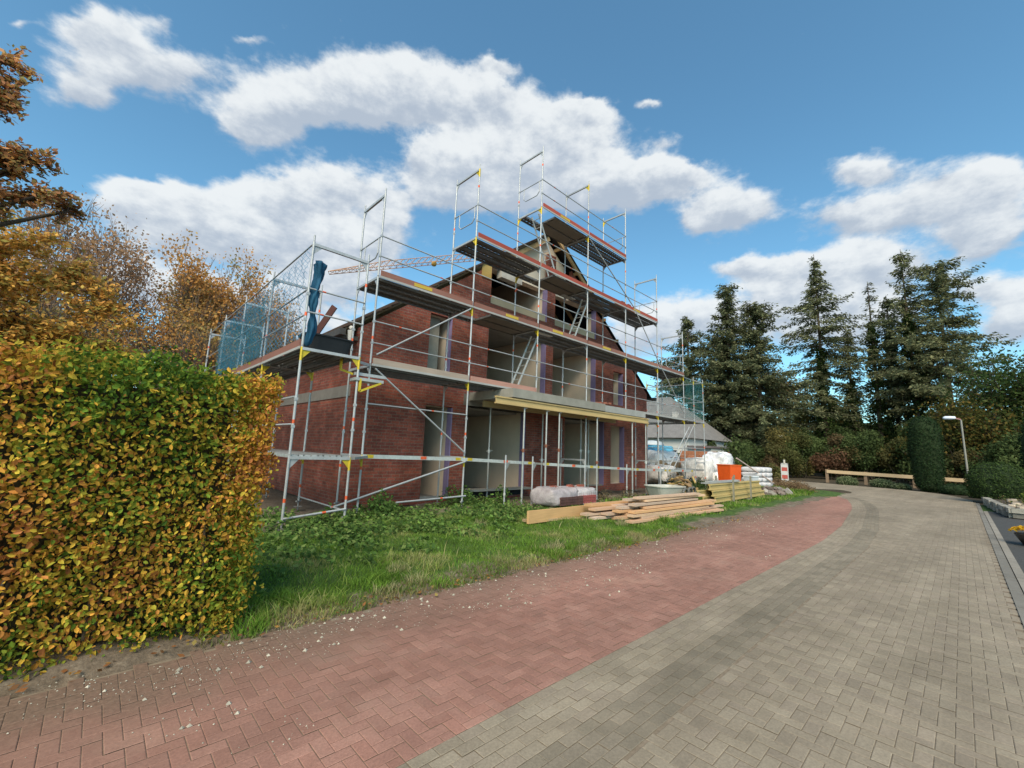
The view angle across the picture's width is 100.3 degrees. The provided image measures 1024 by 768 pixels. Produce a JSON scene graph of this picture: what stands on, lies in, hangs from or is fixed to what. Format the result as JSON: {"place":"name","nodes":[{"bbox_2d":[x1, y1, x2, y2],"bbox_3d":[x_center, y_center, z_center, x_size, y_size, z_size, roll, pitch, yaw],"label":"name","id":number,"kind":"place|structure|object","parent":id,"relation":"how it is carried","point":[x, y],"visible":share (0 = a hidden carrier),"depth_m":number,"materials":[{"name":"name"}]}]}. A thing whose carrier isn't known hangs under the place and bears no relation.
{"place":"outdoors","nodes":[
{"label":"outdoors","id":0,"kind":"place"},
{"bbox_2d":[6,517,804,757],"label":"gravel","id":1,"kind":"structure","parent":0,"point":[218,669],"depth_m":3.43,"materials":[{"name":"gravel"}]},
{"bbox_2d":[0,485,851,697],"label":"grass verge","id":2,"kind":"object","parent":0,"point":[126,659],"depth_m":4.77,"materials":[{"name":"green plant"}]},
{"bbox_2d":[0,44,86,226],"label":"maple tree","id":3,"kind":"object","parent":2,"relation":"on","point":[15,160],"visible":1,"depth_m":6.03,"materials":[{"name":"orange plant"}]},
{"bbox_2d":[0,333,287,682],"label":"beech hedge","id":4,"kind":"object","parent":2,"relation":"on","point":[114,520],"visible":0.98,"depth_m":3.21,"materials":[{"name":"green plant"}]},
{"bbox_2d":[249,484,697,591],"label":"weeds","id":5,"kind":"object","parent":2,"relation":"on","point":[490,507],"visible":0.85,"depth_m":7.85,"materials":[{"name":"green plant"}]},
{"bbox_2d":[330,146,693,512],"bbox_3d":[2.299,-1.924,15.654,16.950,11.910,1.590,10,-12,-43],"label":"front scaffold","id":6,"kind":"object","parent":2,"relation":"on","point":[408,292],"visible":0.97,"depth_m":13.67,"materials":[{"name":"metal"}]},
{"bbox_2d":[520,408,525,503],"bbox_3d":[0.303,2.066,12.120,0.225,2.785,0.140,10,-12,-43],"label":"shoring prop","id":7,"kind":"object","parent":2,"relation":"on","point":[522,468],"visible":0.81,"depth_m":12.09,"materials":[{"name":"metal"}]},
{"bbox_2d":[494,395,648,423],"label":"formwork beam","id":8,"kind":"structure","parent":7,"relation":"on","point":[538,405],"depth_m":13.51,"materials":[{"name":"yellow wood"}]},
{"bbox_2d":[530,484,597,507],"bbox_3d":[1.536,3.237,12.326,2.168,0.610,1.039,10,-12,-43],"label":"wrapped pallet","id":9,"kind":"object","parent":2,"relation":"on","point":[562,496],"visible":0.91,"depth_m":11.76,"materials":[{"name":"plastic"}]},
{"bbox_2d":[527,505,612,523],"bbox_3d":[1.779,3.100,10.448,0.060,0.290,4.154,-6,-12,44],"label":"timber plank","id":10,"kind":"object","parent":2,"relation":"on","point":[541,515],"visible":0.43,"depth_m":9.59,"materials":[{"name":"brown wood"}]},
{"bbox_2d":[579,419,583,483],"bbox_3d":[2.595,2.675,16.209,0.225,2.995,0.140,10,-12,-43],"label":"shoring prop","id":11,"kind":"object","parent":2,"relation":"on","point":[580,449],"visible":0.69,"depth_m":16.24,"materials":[{"name":"metal"}]},
{"bbox_2d":[482,400,615,422],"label":"formwork beam","id":12,"kind":"structure","parent":11,"relation":"on","point":[490,404],"depth_m":14.63,"materials":[{"name":"yellow wood"}]},
{"bbox_2d":[644,484,685,494],"bbox_3d":[5.475,3.891,15.302,1.400,0.500,1.000,7,-10,-30],"label":"mortar tub","id":13,"kind":"object","parent":2,"relation":"on","point":[656,489],"visible":0.74,"depth_m":14.98,"materials":[{"name":"plastic"}]},
{"bbox_2d":[625,508,723,523],"bbox_3d":[4.377,3.396,11.097,4.660,0.052,0.199,10,-11,-40],"label":"timber plank","id":14,"kind":"object","parent":2,"relation":"on","point":[633,521],"visible":0.71,"depth_m":10.70,"materials":[{"name":"brown wood"}]},
{"bbox_2d":[636,504,723,518],"bbox_3d":[4.674,3.414,11.527,4.636,0.063,0.172,10,-12,-42],"label":"timber plank","id":15,"kind":"object","parent":14,"relation":"on","point":[709,507],"visible":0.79,"depth_m":11.26,"materials":[{"name":"brown wood"}]},
{"bbox_2d":[627,505,708,517],"bbox_3d":[4.147,3.271,11.054,3.878,0.054,0.171,10,-12,-41],"label":"timber plank","id":16,"kind":"object","parent":15,"relation":"on","point":[661,512],"visible":0.93,"depth_m":10.63,"materials":[{"name":"brown wood"}]},
{"bbox_2d":[628,502,714,513],"bbox_3d":[4.300,3.228,11.209,4.060,0.064,0.185,10,-11,-40],"label":"timber plank","id":17,"kind":"object","parent":16,"relation":"on","point":[639,511],"visible":0.93,"depth_m":10.82,"materials":[{"name":"brown wood"}]},
{"bbox_2d":[640,499,715,508],"bbox_3d":[4.590,3.231,11.559,3.766,0.055,0.180,10,-11,-40],"label":"timber plank","id":18,"kind":"object","parent":17,"relation":"on","point":[675,504],"visible":1,"depth_m":11.27,"materials":[{"name":"brown wood"}]},
{"bbox_2d":[667,476,698,491],"bbox_3d":[6.706,4.097,17.202,2.035,0.820,1.436,10,-12,-43],"label":"offcut heap","id":19,"kind":"object","parent":2,"relation":"on","point":[688,484],"visible":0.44,"depth_m":17.21,"materials":[{"name":"brown wood"}]},
{"bbox_2d":[681,457,714,482],"bbox_3d":[10.209,4.760,23.371,1.785,1.531,1.519,10,-12,-43],"label":"wrapped bale","id":20,"kind":"object","parent":2,"relation":"on","point":[709,466],"visible":0.56,"depth_m":22.77},
{"bbox_2d":[713,472,717,480],"bbox_3d":[11.655,5.215,23.324,1.594,0.849,1.176,10,-12,-43],"label":"wrapped bale","id":21,"kind":"object","parent":2,"relation":"on","point":[715,474],"visible":0.09,"depth_m":23.06},
{"bbox_2d":[702,451,734,471],"bbox_3d":[11.863,4.552,24.403,2.050,1.375,1.444,10,-12,-43],"label":"wrapped bale","id":22,"kind":"object","parent":21,"relation":"on","point":[721,457],"visible":0.5,"depth_m":23.75},
{"bbox_2d":[715,476,734,502],"bbox_3d":[7.558,3.757,15.187,0.050,0.950,0.630,10,-12,-43],"label":"stacking frame","id":23,"kind":"object","parent":2,"relation":"on","point":[733,491],"visible":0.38,"depth_m":14.98,"materials":[{"name":"metal"}]},
{"bbox_2d":[714,490,764,502],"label":"formwork beam","id":24,"kind":"structure","parent":23,"relation":"on","point":[723,498],"depth_m":15.59,"materials":[{"name":"yellow wood"}]},
{"bbox_2d":[711,486,760,496],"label":"formwork beam","id":25,"kind":"structure","parent":24,"relation":"on","point":[721,492],"depth_m":15.37,"materials":[{"name":"yellow wood"}]},
{"bbox_2d":[708,480,759,489],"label":"formwork beam","id":26,"kind":"structure","parent":25,"relation":"on","point":[718,486],"depth_m":15.38,"materials":[{"name":"yellow wood"}]},
{"bbox_2d":[716,464,741,480],"bbox_3d":[10.674,4.550,20.980,0.900,1.175,0.740,7,-10,-27],"label":"orange box","id":27,"kind":"object","parent":2,"relation":"on","point":[727,471],"visible":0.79,"depth_m":20.78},
{"bbox_2d":[761,485,792,495],"bbox_3d":[11.765,4.891,19.340,2.366,0.598,1.341,10,-12,-43],"label":"rubble heap","id":28,"kind":"object","parent":2,"relation":"on","point":[770,490],"visible":0.7,"depth_m":19.07,"materials":[{"name":"stone"}]},
{"bbox_2d":[0,484,1023,767],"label":"road bed","id":29,"kind":"object","parent":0,"point":[658,730],"visible":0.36,"depth_m":3.07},
{"bbox_2d":[0,496,851,767],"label":"red paving strip","id":30,"kind":"object","parent":29,"relation":"on","point":[72,738],"visible":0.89,"depth_m":3.05,"materials":[{"name":"brick"}]},
{"bbox_2d":[2,516,748,692],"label":"fallen leaves","id":31,"kind":"object","parent":30,"relation":"on","point":[13,687],"visible":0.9,"depth_m":3.47,"materials":[{"name":"brown plant"}]},
{"bbox_2d":[518,498,878,767],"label":"paving strip","id":32,"kind":"object","parent":29,"relation":"on","point":[626,720],"visible":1,"depth_m":3.07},
{"bbox_2d":[0,0,1023,426],"label":"sky","id":33,"kind":"structure","parent":0,"point":[739,142],"materials":[{"name":"blue"}]},
{"bbox_2d":[10,439,1021,698],"bbox_3d":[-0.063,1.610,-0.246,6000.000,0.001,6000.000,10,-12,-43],"label":"ground","id":34,"kind":"structure","parent":0,"point":[274,499],"depth_m":13.04,"materials":[{"name":"soil"}]},
{"bbox_2d":[0,207,146,378],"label":"orange shrub tree","id":35,"kind":"object","parent":34,"relation":"on","point":[66,282],"visible":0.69,"depth_m":9.46,"materials":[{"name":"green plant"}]},
{"bbox_2d":[0,180,147,348],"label":"autumn tree","id":36,"kind":"object","parent":34,"relation":"on","point":[49,228],"visible":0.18,"depth_m":29.41,"materials":[{"name":"orange plant"}]},
{"bbox_2d":[0,271,152,382],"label":"tall shrub","id":37,"kind":"object","parent":34,"relation":"on","point":[47,312],"visible":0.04,"depth_m":18.27,"materials":[{"name":"orange plant"}]},
{"bbox_2d":[20,192,208,365],"bbox_3d":[-31.005,-4.491,33.578,11.837,20.078,10.298,10,-12,-43],"label":"autumn tree","id":38,"kind":"object","parent":34,"relation":"on","point":[130,274],"visible":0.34,"depth_m":33.31,"materials":[{"name":"brown plant"}]},
{"bbox_2d":[111,305,256,432],"bbox_3d":[-18.757,0.206,24.580,9.706,9.091,8.652,10,-12,-43],"label":"tall shrub","id":39,"kind":"object","parent":34,"relation":"on","point":[201,352],"visible":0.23,"depth_m":24.35,"materials":[{"name":"brown plant"}]},
{"bbox_2d":[103,228,286,389],"bbox_3d":[-27.402,-3.610,36.864,11.535,19.735,13.180,-3,-10,31],"label":"autumn tree","id":40,"kind":"object","parent":34,"relation":"on","point":[188,271],"visible":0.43,"depth_m":35.22,"materials":[{"name":"orange plant"}]},
{"bbox_2d":[139,237,265,374],"bbox_3d":[-26.831,-3.113,39.052,11.390,19.382,11.316,10,-12,-43],"label":"autumn tree","id":41,"kind":"object","parent":34,"relation":"on","point":[211,284],"visible":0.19,"depth_m":37.24,"materials":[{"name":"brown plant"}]},
{"bbox_2d":[223,325,291,432],"bbox_3d":[-17.403,0.780,30.455,9.768,9.761,9.877,10,-12,-43],"label":"tall shrub","id":42,"kind":"object","parent":34,"relation":"on","point":[271,350],"visible":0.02,"depth_m":29.00,"materials":[{"name":"brown plant"}]},
{"bbox_2d":[218,255,302,362],"bbox_3d":[-24.545,-2.667,40.478,9.686,19.242,13.060,5,-9,-20],"label":"autumn tree","id":43,"kind":"object","parent":34,"relation":"on","point":[259,294],"visible":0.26,"depth_m":39.47,"materials":[{"name":"brown plant"}]},
{"bbox_2d":[202,235,385,530],"bbox_3d":[-6.954,0.400,12.191,1.843,5.560,10.600,10,-12,-43],"label":"side scaffold","id":44,"kind":"object","parent":34,"relation":"on","point":[302,360],"visible":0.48,"depth_m":8.87,"materials":[{"name":"metal"}]},
{"bbox_2d":[215,292,268,373],"bbox_3d":[-7.577,-1.223,11.806,0.100,1.608,5.400,10,-12,-43],"label":"safety net","id":45,"kind":"object","parent":44,"relation":"attached to","point":[237,343],"visible":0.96,"depth_m":11.44,"materials":[{"name":"fabric"}]},
{"bbox_2d":[216,252,310,375],"bbox_3d":[-6.676,-1.444,10.959,0.100,1.860,7.900,10,-12,-43],"label":"safety net","id":46,"kind":"object","parent":44,"relation":"attached to","point":[292,310],"visible":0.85,"depth_m":9.75,"materials":[{"name":"fabric"}]},
{"bbox_2d":[304,260,327,345],"bbox_3d":[-3.816,-1.573,8.294,0.277,1.760,0.322,5,-9,-17],"label":"net bundle","id":47,"kind":"object","parent":44,"relation":"attached to","point":[320,267],"visible":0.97,"depth_m":8.20,"materials":[{"name":"fabric"}]},
{"bbox_2d":[298,332,353,354],"bbox_3d":[-3.947,-0.753,9.054,1.050,0.420,0.670,10,-12,-43],"label":"mortar tub","id":48,"kind":"object","parent":44,"relation":"on","point":[331,343],"visible":0.66,"depth_m":8.84,"materials":[{"name":"plastic"}]},
{"bbox_2d":[317,305,336,333],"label":"leaning plank","id":49,"kind":"object","parent":44,"relation":"on","point":[325,320],"visible":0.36,"depth_m":10.00,"materials":[{"name":"brown wood"}]},
{"bbox_2d":[328,250,503,274],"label":"tower crane","id":50,"kind":"object","parent":34,"relation":"on","point":[434,263],"visible":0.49,"depth_m":60.34,"materials":[{"name":"metal"}]},
{"bbox_2d":[243,235,656,507],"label":"brick house","id":51,"kind":"structure","parent":34,"relation":"on","point":[399,431],"depth_m":13.77,"materials":[{"name":"brick"}]},
{"bbox_2d":[647,464,675,483],"bbox_3d":[7.394,4.513,21.515,1.811,0.961,1.400,10,-12,-43],"label":"wrapped bale","id":52,"kind":"object","parent":34,"relation":"on","point":[652,476],"visible":0.61,"depth_m":20.94},
{"bbox_2d":[647,450,680,475],"bbox_3d":[8.158,4.389,23.682,2.820,1.460,1.626,10,-12,-43],"label":"wrapped bale","id":53,"kind":"object","parent":34,"relation":"on","point":[653,455],"visible":0.35,"depth_m":22.98},
{"bbox_2d":[646,377,705,487],"bbox_3d":[5.681,2.584,23.314,4.296,5.580,7.900,10,-12,-43],"label":"side scaffold","id":54,"kind":"object","parent":34,"relation":"on","point":[694,422],"visible":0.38,"depth_m":21.92,"materials":[{"name":"metal"}]},
{"bbox_2d":[647,385,702,421],"bbox_3d":[7.312,1.267,24.947,0.100,1.908,7.600,10,-12,-43],"label":"safety net","id":55,"kind":"object","parent":54,"relation":"attached to","point":[674,404],"visible":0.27,"depth_m":23.36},
{"bbox_2d":[685,378,704,419],"bbox_3d":[9.155,0.772,21.407,2.200,1.958,0.100,10,-12,-43],"label":"safety net","id":56,"kind":"object","parent":54,"relation":"attached to","point":[695,393],"visible":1,"depth_m":21.41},
{"bbox_2d":[661,475,714,489],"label":"weeds","id":57,"kind":"object","parent":34,"relation":"on","point":[698,484],"visible":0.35,"depth_m":20.50,"materials":[{"name":"green plant"}]},
{"bbox_2d":[650,316,727,420],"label":"spruce tree","id":58,"kind":"object","parent":34,"relation":"on","point":[690,361],"visible":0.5,"depth_m":50.98,"materials":[{"name":"green plant"}]},
{"bbox_2d":[647,397,732,455],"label":"neighbour house","id":59,"kind":"structure","parent":34,"relation":"on","point":[673,435],"depth_m":42.73,"materials":[{"name":"paint"}]},
{"bbox_2d":[680,451,729,463],"bbox_3d":[12.121,5.160,26.865,1.430,1.810,2.490,10,-12,-43],"label":"brick pallet","id":60,"kind":"object","parent":34,"relation":"on","point":[689,454],"visible":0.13,"depth_m":26.89,"materials":[{"name":"brick"}]},
{"bbox_2d":[684,282,775,444],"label":"spruce tree","id":61,"kind":"object","parent":34,"relation":"on","point":[731,331],"visible":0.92,"depth_m":48.70,"materials":[{"name":"green plant"}]},
{"bbox_2d":[696,333,765,441],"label":"spruce tree","id":62,"kind":"object","parent":34,"relation":"on","point":[742,423],"visible":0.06,"depth_m":51.68,"materials":[{"name":"green plant"}]},
{"bbox_2d":[716,433,753,464],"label":"garden bush","id":63,"kind":"object","parent":34,"relation":"on","point":[736,451],"visible":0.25,"depth_m":37.29,"materials":[{"name":"green plant"}]},
{"bbox_2d":[733,454,757,477],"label":"garden bush","id":64,"kind":"object","parent":34,"relation":"on","point":[749,460],"visible":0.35,"depth_m":32.82,"materials":[{"name":"green plant"}]},
{"bbox_2d":[732,439,769,466],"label":"garden bush","id":65,"kind":"object","parent":34,"relation":"on","point":[761,454],"visible":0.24,"depth_m":40.82,"materials":[{"name":"green plant"}]},
{"bbox_2d":[702,300,840,466],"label":"spruce tree","id":66,"kind":"object","parent":34,"relation":"on","point":[775,386],"visible":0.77,"depth_m":47.61,"materials":[{"name":"green plant"}]},
{"bbox_2d":[756,425,802,469],"bbox_3d":[25.480,6.403,40.845,4.585,4.950,4.114,10,-12,-43],"label":"garden bush","id":67,"kind":"object","parent":34,"relation":"on","point":[775,447],"visible":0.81,"depth_m":39.91,"materials":[{"name":"green plant"}]},
{"bbox_2d":[774,423,814,475],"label":"garden bush","id":68,"kind":"object","parent":34,"relation":"on","point":[809,432],"visible":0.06,"depth_m":46.98,"materials":[{"name":"green plant"}]},
{"bbox_2d":[772,477,818,491],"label":"weeds","id":69,"kind":"object","parent":34,"relation":"on","point":[790,484],"visible":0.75,"depth_m":22.44,"materials":[{"name":"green plant"}]},
{"bbox_2d":[782,432,824,477],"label":"garden bush","id":70,"kind":"object","parent":34,"relation":"on","point":[802,443],"visible":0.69,"depth_m":40.96,"materials":[{"name":"green plant"}]},
{"bbox_2d":[772,392,843,441],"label":"autumn tree","id":71,"kind":"object","parent":34,"relation":"on","point":[806,419],"visible":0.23,"depth_m":54.25,"materials":[{"name":"green plant"}]},
{"bbox_2d":[766,254,884,475],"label":"spruce tree","id":72,"kind":"object","parent":34,"relation":"on","point":[822,368],"visible":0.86,"depth_m":50.48,"materials":[{"name":"green plant"}]},
{"bbox_2d":[814,426,861,477],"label":"garden bush","id":73,"kind":"object","parent":34,"relation":"on","point":[841,431],"visible":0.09,"depth_m":46.50,"materials":[{"name":"green plant"}]},
{"bbox_2d":[809,433,868,479],"bbox_3d":[30.619,6.723,39.900,4.329,4.408,4.419,10,-12,-43],"label":"garden bush","id":74,"kind":"object","parent":34,"relation":"on","point":[835,456],"visible":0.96,"depth_m":39.34,"materials":[{"name":"brown plant"}]},
{"bbox_2d":[836,476,858,485],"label":"dome bush","id":75,"kind":"object","parent":34,"relation":"on","point":[845,480],"visible":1,"depth_m":30.67,"materials":[{"name":"green plant"}]},
{"bbox_2d":[830,328,871,477],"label":"spruce tree","id":76,"kind":"object","parent":34,"relation":"on","point":[855,426],"visible":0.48,"depth_m":50.07,"materials":[{"name":"green plant"}]},
{"bbox_2d":[844,429,889,481],"bbox_3d":[32.262,6.482,39.090,4.521,4.762,3.446,10,-12,-43],"label":"garden bush","id":77,"kind":"object","parent":34,"relation":"on","point":[870,443],"visible":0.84,"depth_m":38.29,"materials":[{"name":"green plant"}]},
{"bbox_2d":[855,282,895,478],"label":"spruce tree","id":78,"kind":"object","parent":34,"relation":"on","point":[880,424],"visible":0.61,"depth_m":48.85,"materials":[{"name":"green plant"}]},
{"bbox_2d":[743,406,1017,472],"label":"wood","id":79,"kind":"object","parent":34,"relation":"on","point":[841,420],"visible":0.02,"depth_m":58.97,"materials":[{"name":"green plant"}]},
{"bbox_2d":[868,478,893,487],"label":"dome bush","id":80,"kind":"object","parent":34,"relation":"on","point":[882,483],"visible":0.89,"depth_m":29.55,"materials":[{"name":"green plant"}]},
{"bbox_2d":[860,294,920,478],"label":"spruce tree","id":81,"kind":"object","parent":34,"relation":"on","point":[885,302],"visible":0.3,"depth_m":50.17,"materials":[{"name":"green plant"}]},
{"bbox_2d":[872,437,910,483],"bbox_3d":[33.756,6.622,37.177,4.059,4.040,4.129,10,-12,-43],"label":"garden bush","id":82,"kind":"object","parent":34,"relation":"on","point":[890,460],"visible":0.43,"depth_m":37.12,"materials":[{"name":"green plant"}]},
{"bbox_2d":[880,421,910,480],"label":"garden bush","id":83,"kind":"object","parent":34,"relation":"on","point":[900,433],"visible":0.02,"depth_m":42.60,"materials":[{"name":"green plant"}]},
{"bbox_2d":[825,469,967,487],"bbox_3d":[27.484,6.907,30.924,7.764,1.020,0.406,-5,-11,40],"label":"rail fence","id":84,"kind":"object","parent":34,"relation":"on","point":[865,474],"visible":0.6,"depth_m":31.61,"materials":[{"name":"brown wood"}]},
{"bbox_2d":[848,250,987,430],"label":"spruce tree","id":85,"kind":"object","parent":34,"relation":"on","point":[912,347],"visible":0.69,"depth_m":45.98,"materials":[{"name":"green plant"}]},
{"bbox_2d":[832,256,1016,482],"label":"spruce tree","id":86,"kind":"object","parent":34,"relation":"on","point":[939,286],"visible":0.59,"depth_m":45.20,"materials":[{"name":"green plant"}]},
{"bbox_2d":[896,434,965,480],"bbox_3d":[34.797,5.974,35.082,4.656,4.759,4.002,3,-9,-6],"label":"garden bush","id":87,"kind":"object","parent":34,"relation":"on","point":[904,466],"visible":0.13,"depth_m":35.34,"materials":[{"name":"green plant"}]},
{"bbox_2d":[937,483,968,495],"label":"dome bush","id":88,"kind":"object","parent":34,"relation":"on","point":[953,489],"visible":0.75,"depth_m":24.90,"materials":[{"name":"green plant"}]},
{"bbox_2d":[884,378,1023,478],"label":"autumn tree","id":89,"kind":"object","parent":34,"relation":"on","point":[976,435],"visible":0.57,"depth_m":32.65,"materials":[{"name":"green plant"}]},
{"bbox_2d":[943,416,967,478],"bbox_3d":[28.656,4.520,27.551,0.272,4.907,0.920,10,-12,-43],"label":"street lamp","id":90,"kind":"object","parent":34,"relation":"on","point":[962,432],"visible":0.88,"depth_m":27.44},
{"bbox_2d":[943,444,993,484],"bbox_3d":[33.840,6.176,31.941,2.601,3.337,4.210,7,-10,-28],"label":"garden bush","id":91,"kind":"object","parent":34,"relation":"on","point":[958,459],"visible":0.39,"depth_m":31.84,"materials":[{"name":"green plant"}]},
{"bbox_2d":[934,331,1023,451],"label":"broadleaf tree","id":92,"kind":"object","parent":34,"relation":"on","point":[1015,382],"visible":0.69,"depth_m":33.25,"materials":[{"name":"green plant"}]},
{"bbox_2d":[963,461,1023,498],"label":"dome bush","id":93,"kind":"object","parent":34,"relation":"on","point":[996,479],"visible":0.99,"depth_m":19.25,"materials":[{"name":"green plant"}]},
{"bbox_2d":[976,503,1023,625],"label":"kerb","id":94,"kind":"structure","parent":34,"relation":"on","point":[1016,592],"depth_m":6.69,"materials":[{"name":"concrete"}]},
{"bbox_2d":[978,432,1022,464],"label":"garden bush","id":95,"kind":"object","parent":34,"relation":"on","point":[1005,449],"visible":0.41,"depth_m":28.24,"materials":[{"name":"green plant"}]},
{"bbox_2d":[984,511,1023,593],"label":"pale edging","id":96,"kind":"object","parent":34,"relation":"on","point":[1017,571],"visible":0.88,"depth_m":7.90,"materials":[{"name":"concrete"}]},
{"bbox_2d":[397,479,1023,767],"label":"road paving","id":97,"kind":"structure","parent":0,"point":[966,754],"depth_m":3.25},
{"bbox_2d":[905,415,946,492],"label":"topiary column","id":98,"kind":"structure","parent":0,"point":[925,447],"depth_m":26.65,"materials":[{"name":"green plant"}]},
{"bbox_2d":[988,511,1023,572],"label":"driveway","id":99,"kind":"structure","parent":0,"point":[1004,524],"depth_m":10.92,"materials":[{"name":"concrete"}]},
{"bbox_2d":[981,497,1023,518],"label":"raised bed","id":100,"kind":"object","parent":99,"relation":"on","point":[1001,507],"visible":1,"depth_m":14.98,"materials":[{"name":"stone"}]},
{"bbox_2d":[1016,419,1023,466],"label":"topiary column","id":101,"kind":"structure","parent":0,"point":[1021,438],"depth_m":19.57,"materials":[{"name":"green plant"}]},
{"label":"timber plank","id":102,"kind":"object","parent":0,"visible":0},
{"bbox_2d":[612,508,641,512],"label":"timber plank","id":103,"kind":"object","parent":102,"relation":"on","point":[621,510],"visible":0.36,"depth_m":10.07,"materials":[{"name":"brown wood"}]},
{"bbox_2d":[615,500,694,508],"bbox_3d":[3.901,3.162,11.255,3.593,0.054,0.194,9,-11,-39],"label":"timber plank","id":104,"kind":"object","parent":103,"relation":"on","point":[624,507],"visible":0.43,"depth_m":10.23,"materials":[{"name":"brown wood"}]},
{"bbox_2d":[628,497,697,506],"bbox_3d":[4.050,3.083,11.221,3.238,0.059,0.195,10,-12,-41],"label":"timber plank","id":105,"kind":"object","parent":104,"relation":"on","point":[659,502],"visible":1,"depth_m":10.91,"materials":[{"name":"brown wood"}]},
{"bbox_2d":[639,494,704,501],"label":"timber plank","id":106,"kind":"object","parent":105,"relation":"on","point":[659,499],"visible":0.71,"depth_m":11.25,"materials":[{"name":"brown wood"}]},
{"bbox_2d":[633,492,699,499],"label":"timber plank","id":107,"kind":"object","parent":106,"relation":"on","point":[663,495],"visible":1,"depth_m":11.12,"materials":[{"name":"brown wood"}]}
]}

